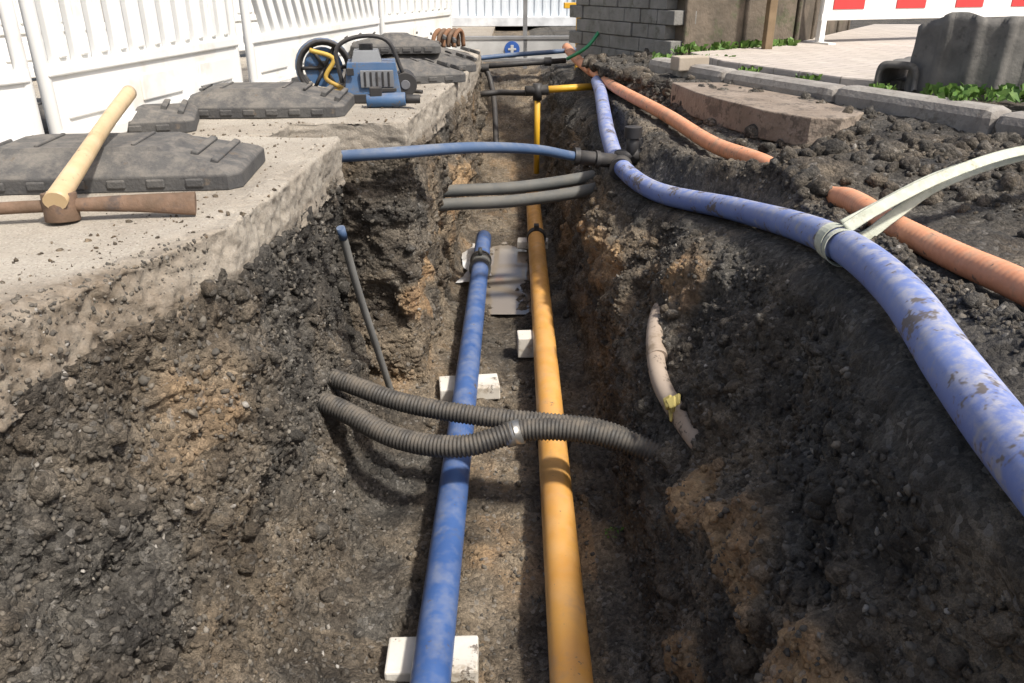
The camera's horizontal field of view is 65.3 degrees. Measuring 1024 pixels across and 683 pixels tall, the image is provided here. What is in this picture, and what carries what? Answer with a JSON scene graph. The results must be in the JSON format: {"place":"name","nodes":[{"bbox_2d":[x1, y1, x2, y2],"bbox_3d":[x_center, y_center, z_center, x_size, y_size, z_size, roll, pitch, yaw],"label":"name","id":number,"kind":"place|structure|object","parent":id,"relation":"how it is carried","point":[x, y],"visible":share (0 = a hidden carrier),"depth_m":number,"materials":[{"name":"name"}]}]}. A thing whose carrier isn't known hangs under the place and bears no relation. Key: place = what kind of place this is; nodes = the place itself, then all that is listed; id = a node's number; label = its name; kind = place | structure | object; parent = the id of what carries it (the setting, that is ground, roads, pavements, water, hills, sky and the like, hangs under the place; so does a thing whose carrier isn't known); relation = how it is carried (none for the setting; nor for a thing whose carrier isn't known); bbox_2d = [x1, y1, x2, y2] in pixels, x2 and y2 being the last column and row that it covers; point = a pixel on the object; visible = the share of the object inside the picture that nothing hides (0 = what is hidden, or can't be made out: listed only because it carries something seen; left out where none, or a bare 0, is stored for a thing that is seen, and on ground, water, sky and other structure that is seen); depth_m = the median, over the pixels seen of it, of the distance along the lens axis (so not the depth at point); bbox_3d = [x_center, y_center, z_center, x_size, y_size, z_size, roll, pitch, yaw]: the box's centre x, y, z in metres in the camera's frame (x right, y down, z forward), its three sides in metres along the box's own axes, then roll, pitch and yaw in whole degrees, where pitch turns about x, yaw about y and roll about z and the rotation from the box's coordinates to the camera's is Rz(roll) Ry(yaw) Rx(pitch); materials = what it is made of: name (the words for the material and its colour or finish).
{"place":"outdoors","nodes":[
{"label":"outdoors","id":0,"kind":"place"},
{"bbox_2d":[0,0,494,432],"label":"pavement","id":1,"kind":"structure","parent":0,"point":[233,245],"depth_m":1.74,"materials":[{"name":"concrete"}]},
{"bbox_2d":[0,0,44,142],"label":"construction barrier","id":2,"kind":"object","parent":1,"relation":"on","point":[20,116],"visible":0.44,"depth_m":2.21,"materials":[{"name":"white plastic"}]},
{"bbox_2d":[0,85,196,222],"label":"pickaxe","id":3,"kind":"object","parent":1,"relation":"on","point":[60,201],"visible":1,"depth_m":1.79,"materials":[{"name":"wood"}]},
{"bbox_2d":[0,237,217,431],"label":"gravel","id":4,"kind":"structure","parent":1,"relation":"on","point":[14,301],"depth_m":1.42,"materials":[{"name":"stone"}]},
{"bbox_2d":[36,98,199,133],"bbox_3d":[-1.519,-0.808,2.839,0.750,0.106,0.385,-7,26,-16],"label":"barrier foot","id":5,"kind":"object","parent":1,"relation":"on","point":[167,116],"visible":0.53,"depth_m":2.77},
{"bbox_2d":[18,0,242,133],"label":"construction barrier","id":6,"kind":"object","parent":1,"relation":"on","point":[178,51],"visible":0.79,"depth_m":2.67,"materials":[{"name":"white plastic"}]},
{"bbox_2d":[0,0,260,77],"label":"construction barrier","id":7,"kind":"object","parent":1,"relation":"on","point":[238,23],"visible":0.06,"depth_m":4.18,"materials":[{"name":"white plastic"}]},
{"bbox_2d":[0,131,264,195],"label":"barrier foot","id":8,"kind":"object","parent":1,"relation":"on","point":[153,161],"visible":0.96,"depth_m":2.03},
{"bbox_2d":[0,73,465,324],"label":"loose grit","id":9,"kind":"object","parent":1,"relation":"on","point":[242,214],"visible":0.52,"depth_m":1.78,"materials":[{"name":"soil"}]},
{"bbox_2d":[0,54,477,308],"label":"loose grit","id":10,"kind":"object","parent":1,"relation":"on","point":[19,279],"visible":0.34,"depth_m":1.77,"materials":[{"name":"soil"}]},
{"bbox_2d":[188,81,354,118],"bbox_3d":[-1.020,-0.983,3.221,0.720,0.106,0.385,-1,25,-3],"label":"barrier foot","id":11,"kind":"object","parent":1,"relation":"on","point":[243,100],"visible":0.73,"depth_m":3.08},
{"bbox_2d":[239,0,379,81],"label":"construction barrier","id":12,"kind":"object","parent":1,"relation":"on","point":[289,29],"visible":0.62,"depth_m":3.87,"materials":[{"name":"white plastic"}]},
{"bbox_2d":[295,37,422,93],"bbox_3d":[-0.701,-1.257,3.659,0.579,0.254,0.180,-2,25,-4],"label":"cable reel","id":13,"kind":"object","parent":1,"relation":"on","point":[319,67],"visible":0.59,"depth_m":3.61,"materials":[{"name":"blue plastic"}]},
{"bbox_2d":[334,33,416,102],"bbox_3d":[-0.592,-1.196,3.477,0.345,0.275,0.227,-4,25,-8],"label":"power tool","id":14,"kind":"object","parent":1,"relation":"on","point":[367,67],"visible":0.88,"depth_m":3.40,"materials":[{"name":"blue plastic"}]},
{"bbox_2d":[366,86,419,107],"bbox_3d":[-0.490,-1.009,3.300,0.221,0.082,0.056,-2,25,-5],"label":"hand grinder","id":15,"kind":"object","parent":1,"relation":"on","point":[376,97],"visible":1,"depth_m":3.28,"materials":[{"name":"blue plastic"}]},
{"bbox_2d":[337,58,465,83],"bbox_3d":[-0.619,-1.403,4.139,0.700,0.106,0.365,-9,26,-18],"label":"barrier foot","id":16,"kind":"object","parent":1,"relation":"on","point":[426,72],"visible":0.44,"depth_m":4.07},
{"bbox_2d":[378,0,450,38],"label":"construction barrier","id":17,"kind":"object","parent":1,"relation":"on","point":[424,18],"visible":0.69,"depth_m":5.48,"materials":[{"name":"white plastic"}]},
{"bbox_2d":[380,50,476,71],"bbox_3d":[-0.559,-1.611,4.594,0.683,0.106,0.345,-7,26,-16],"label":"barrier foot","id":18,"kind":"object","parent":1,"relation":"on","point":[464,63],"visible":0.31,"depth_m":4.52},
{"bbox_2d":[344,31,456,53],"bbox_3d":[-0.660,-1.705,4.551,0.683,0.106,0.305,-2,25,-5],"label":"barrier foot","id":19,"kind":"object","parent":18,"relation":"on","point":[404,43],"visible":0.71,"depth_m":4.45},
{"bbox_2d":[431,28,465,47],"bbox_3d":[-0.374,-1.780,4.680,0.216,0.106,0.106,-5,25,-10],"label":"coiled corrugated hose","id":20,"kind":"object","parent":19,"relation":"on","point":[449,33],"visible":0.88,"depth_m":4.65,"materials":[{"name":"orange plastic"}]},
{"bbox_2d":[382,46,479,62],"bbox_3d":[-0.559,-1.799,5.003,0.683,0.106,0.345,-7,26,-16],"label":"barrier foot","id":21,"kind":"object","parent":1,"relation":"on","point":[443,49],"visible":0.19,"depth_m":4.97},
{"bbox_2d":[446,0,452,48],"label":"construction barrier","id":22,"kind":"object","parent":1,"relation":"on","point":[451,19],"visible":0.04,"depth_m":7.33,"materials":[{"name":"white plastic"}]},
{"bbox_2d":[481,47,575,59],"bbox_3d":[0.200,-2.570,7.127,1.047,0.100,0.054,-7,25,-14],"label":"blue service pipe","id":23,"kind":"object","parent":1,"relation":"on","point":[521,54],"visible":0.76,"depth_m":7.09,"materials":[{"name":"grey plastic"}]},
{"bbox_2d":[0,16,1023,682],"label":"ground","id":24,"kind":"structure","parent":0,"point":[964,500],"depth_m":2.05,"materials":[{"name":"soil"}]},
{"bbox_2d":[336,225,392,388],"bbox_3d":[-0.511,-0.063,2.877,0.028,0.830,0.387,5,25,10],"label":"pipe","id":25,"kind":"object","parent":24,"relation":"on","point":[345,245],"visible":0.89,"depth_m":2.77,"materials":[{"name":"grey plastic"}]},
{"bbox_2d":[384,635,478,682],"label":"support block","id":26,"kind":"object","parent":24,"relation":"on","point":[399,660],"depth_m":1.99,"materials":[{"name":"white concrete"}]},
{"bbox_2d":[409,230,491,682],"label":"blue water pipe","id":27,"kind":"object","parent":26,"relation":"on","point":[432,662],"visible":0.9,"depth_m":2.34,"materials":[{"name":"plastic"}]},
{"bbox_2d":[439,373,499,401],"bbox_3d":[-0.180,0.194,3.366,0.250,0.060,0.130,-3,25,-6],"label":"support block","id":28,"kind":"object","parent":24,"relation":"on","point":[489,386],"depth_m":3.32,"materials":[{"name":"white concrete"}]},
{"bbox_2d":[456,243,490,282],"bbox_3d":[-0.220,-0.483,4.866,0.199,0.032,0.750,0,25,0],"label":"plastic foil","id":29,"kind":"object","parent":24,"relation":"on","point":[467,254],"visible":0.39,"depth_m":4.84,"materials":[{"name":"white plastic"}]},
{"bbox_2d":[328,368,638,433],"bbox_3d":[-0.135,0.239,2.551,1.546,0.221,0.142,8,26,17],"label":"corrugated hose","id":30,"kind":"object","parent":24,"relation":"on","point":[387,397],"visible":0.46,"depth_m":2.52,"materials":[{"name":"plastic"}]},
{"bbox_2d":[316,391,659,460],"bbox_3d":[-0.107,0.301,2.443,1.615,0.183,0.186,8,26,16],"label":"corrugated hose","id":31,"kind":"object","parent":24,"relation":"on","point":[513,433],"visible":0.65,"depth_m":2.38,"materials":[{"name":"plastic"}]},
{"bbox_2d":[340,195,649,682],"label":"soil clods","id":32,"kind":"object","parent":24,"relation":"on","point":[359,632],"visible":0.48,"depth_m":2.42,"materials":[{"name":"brown soil"}]},
{"bbox_2d":[485,242,531,313],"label":"puddle","id":33,"kind":"object","parent":24,"relation":"on","point":[510,272],"depth_m":4.71,"materials":[{"name":"grey liquid"}]},
{"bbox_2d":[0,134,1023,682],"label":"soil clods","id":34,"kind":"object","parent":24,"relation":"on","point":[730,544],"visible":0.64,"depth_m":1.70,"materials":[{"name":"brown soil"}]},
{"bbox_2d":[0,54,1023,682],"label":"soil clods","id":35,"kind":"object","parent":24,"relation":"on","point":[996,630],"visible":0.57,"depth_m":1.76,"materials":[{"name":"brown soil"}]},
{"bbox_2d":[452,0,575,26],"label":"site container","id":36,"kind":"object","parent":24,"relation":"on","point":[479,13],"visible":0.29,"depth_m":14.11,"materials":[{"name":"white metal"}]},
{"bbox_2d":[453,0,574,68],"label":"end barrier","id":37,"kind":"object","parent":24,"relation":"on","point":[487,45],"visible":0.41,"depth_m":7.87,"materials":[{"name":"plastic"}]},
{"bbox_2d":[439,182,595,210],"bbox_3d":[0.056,-0.762,4.151,1.325,0.184,0.121,-4,25,-8],"label":"cable duct","id":38,"kind":"object","parent":24,"relation":"on","point":[520,200],"visible":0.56,"depth_m":4.12,"materials":[{"name":"grey plastic"}]},
{"bbox_2d":[443,170,595,197],"bbox_3d":[0.056,-0.845,4.224,1.325,0.184,0.121,-4,25,-8],"label":"cable duct","id":39,"kind":"object","parent":24,"relation":"on","point":[523,186],"visible":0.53,"depth_m":4.19,"materials":[{"name":"grey plastic"}]},
{"bbox_2d":[480,57,565,141],"bbox_3d":[-0.031,-2.002,6.603,0.514,0.618,1.013,16,29,32],"label":"black service pipe","id":40,"kind":"object","parent":24,"relation":"on","point":[545,61],"visible":0.9,"depth_m":6.56,"materials":[{"name":"plastic"}]},
{"bbox_2d":[517,330,533,357],"bbox_3d":[0.070,0.011,3.700,0.090,0.100,0.100,-1,25,-3],"label":"support block","id":41,"kind":"object","parent":24,"relation":"on","point":[524,343],"depth_m":3.66,"materials":[{"name":"white concrete"}]},
{"bbox_2d":[517,237,547,248],"bbox_3d":[0.135,-0.636,5.186,0.200,0.050,0.100,1,25,3],"label":"support block","id":42,"kind":"object","parent":24,"relation":"on","point":[522,243],"depth_m":5.14,"materials":[{"name":"white concrete"}]},
{"bbox_2d":[525,83,592,173],"bbox_3d":[0.493,-1.708,6.073,0.796,0.850,0.186,0,25,0],"label":"gas service pipe","id":43,"kind":"object","parent":24,"relation":"on","point":[536,91],"visible":0.46,"depth_m":5.99,"materials":[{"name":"yellow plastic"}]},
{"bbox_2d":[480,90,524,96],"bbox_3d":[-0.096,-1.897,6.137,0.584,0.104,0.098,11,27,23],"label":"black service pipe","id":44,"kind":"object","parent":43,"relation":"attached to","point":[502,92],"visible":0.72,"depth_m":6.13,"materials":[{"name":"plastic"}]},
{"bbox_2d":[526,191,593,682],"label":"ochre gas pipe","id":45,"kind":"object","parent":24,"relation":"on","point":[569,656],"visible":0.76,"depth_m":2.39,"materials":[{"name":"plastic"}]},
{"bbox_2d":[563,2,578,67],"bbox_3d":[0.620,-2.876,7.482,0.300,1.000,0.040,-7,26,-16],"label":"yellow post","id":46,"kind":"object","parent":24,"relation":"on","point":[567,4],"visible":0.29,"depth_m":7.34,"materials":[{"name":"plastic"}]},
{"bbox_2d":[562,43,590,76],"bbox_3d":[0.551,-2.378,6.719,0.098,0.150,1.410,-2,25,-4],"label":"terracotta cable duct","id":47,"kind":"object","parent":24,"relation":"on","point":[577,60],"visible":0.67,"depth_m":6.60,"materials":[{"name":"orange plastic"}]},
{"bbox_2d":[569,0,696,56],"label":"block wall","id":48,"kind":"structure","parent":24,"relation":"on","point":[629,27],"depth_m":6.06,"materials":[{"name":"grey brick"}]},
{"bbox_2d":[566,31,599,60],"bbox_3d":[0.818,-2.749,6.748,0.252,0.645,1.092,14,28,28],"label":"green hose","id":49,"kind":"object","parent":48,"relation":"attached to","point":[587,46],"visible":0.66,"depth_m":6.40,"materials":[{"name":"rubber"}]},
{"bbox_2d":[646,303,698,448],"bbox_3d":[0.545,0.099,2.544,0.275,0.255,1.168,-2,25,-3],"label":"buried clay duct","id":50,"kind":"object","parent":24,"relation":"on","point":[657,358],"visible":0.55,"depth_m":2.39,"materials":[{"name":"beige ceramic"}]},
{"bbox_2d":[663,393,680,421],"bbox_3d":[0.447,0.185,2.232,0.046,0.095,0.098,0,25,0],"label":"tape","id":51,"kind":"object","parent":50,"relation":"on","point":[671,402],"visible":1,"depth_m":2.22,"materials":[{"name":"plastic"}]},
{"bbox_2d":[670,82,863,144],"bbox_3d":[1.193,-1.127,3.897,0.425,0.125,1.306,-7,26,-16],"label":"concrete slab","id":52,"kind":"object","parent":24,"relation":"on","point":[776,116],"depth_m":3.63,"materials":[{"name":"beige concrete"}]},
{"bbox_2d":[581,48,1023,237],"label":"soil clods","id":53,"kind":"object","parent":24,"relation":"on","point":[883,149],"visible":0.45,"depth_m":2.98,"materials":[{"name":"brown soil"}]},
{"bbox_2d":[587,56,1023,337],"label":"soil clods","id":54,"kind":"object","parent":24,"relation":"on","point":[990,304],"visible":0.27,"depth_m":2.32,"materials":[{"name":"brown soil"}]},
{"bbox_2d":[589,70,1023,306],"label":"terracotta cable duct","id":55,"kind":"object","parent":24,"relation":"on","point":[1001,277],"visible":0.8,"depth_m":1.95,"materials":[{"name":"orange plastic"}]},
{"bbox_2d":[591,75,1023,515],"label":"blue duct pipe","id":56,"kind":"object","parent":24,"relation":"on","point":[982,405],"visible":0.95,"depth_m":1.34,"materials":[{"name":"plastic"}]},
{"bbox_2d":[341,125,641,180],"bbox_3d":[-0.149,-0.719,3.314,1.864,0.316,0.351,-16,29,-31],"label":"service pipe","id":57,"kind":"object","parent":56,"relation":"attached to","point":[595,159],"visible":0.74,"depth_m":3.33,"materials":[{"name":"blue plastic"}]},
{"bbox_2d":[814,145,1023,266],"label":"webbing strap","id":58,"kind":"object","parent":56,"relation":"on","point":[910,196],"visible":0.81,"depth_m":1.99,"materials":[{"name":"white fabric"}]},
{"bbox_2d":[605,37,1023,537],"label":"weeds","id":59,"kind":"object","parent":24,"relation":"on","point":[1007,91],"visible":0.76,"depth_m":3.64,"materials":[{"name":"green plant"}]},
{"bbox_2d":[649,57,1023,135],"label":"kerb","id":60,"kind":"structure","parent":24,"relation":"on","point":[965,116],"depth_m":3.52,"materials":[{"name":"concrete"}]},
{"bbox_2d":[745,135,1023,207],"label":"soil clods","id":61,"kind":"object","parent":24,"relation":"on","point":[819,184],"visible":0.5,"depth_m":2.63,"materials":[{"name":"soil"}]},
{"bbox_2d":[904,12,1023,102],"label":"broken concrete pipe","id":62,"kind":"object","parent":24,"relation":"on","point":[964,48],"visible":0.73,"depth_m":3.68,"materials":[{"name":"grey concrete"}]},
{"bbox_2d":[670,24,920,88],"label":"paving","id":63,"kind":"structure","parent":0,"point":[856,56],"depth_m":5.30,"materials":[{"name":"beige concrete"}]},
{"bbox_2d":[671,0,850,54],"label":"retaining wall","id":64,"kind":"structure","parent":63,"relation":"on","point":[732,21],"depth_m":5.90,"materials":[{"name":"concrete"}]},
{"bbox_2d":[761,0,777,48],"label":"wooden post","id":65,"kind":"object","parent":63,"relation":"on","point":[769,23],"depth_m":5.75,"materials":[{"name":"brown wood"}]},
{"bbox_2d":[874,56,919,91],"bbox_3d":[2.024,-1.366,4.056,0.200,0.137,0.420,21,32,38],"label":"concrete cover channel","id":66,"kind":"object","parent":63,"relation":"on","point":[887,72],"visible":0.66,"depth_m":3.96,"materials":[{"name":"grey concrete"}]},
{"bbox_2d":[803,0,1023,44],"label":"red white barrier","id":67,"kind":"object","parent":63,"relation":"on","point":[830,10],"visible":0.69,"depth_m":6.44,"materials":[{"name":"plastic"}]}
]}

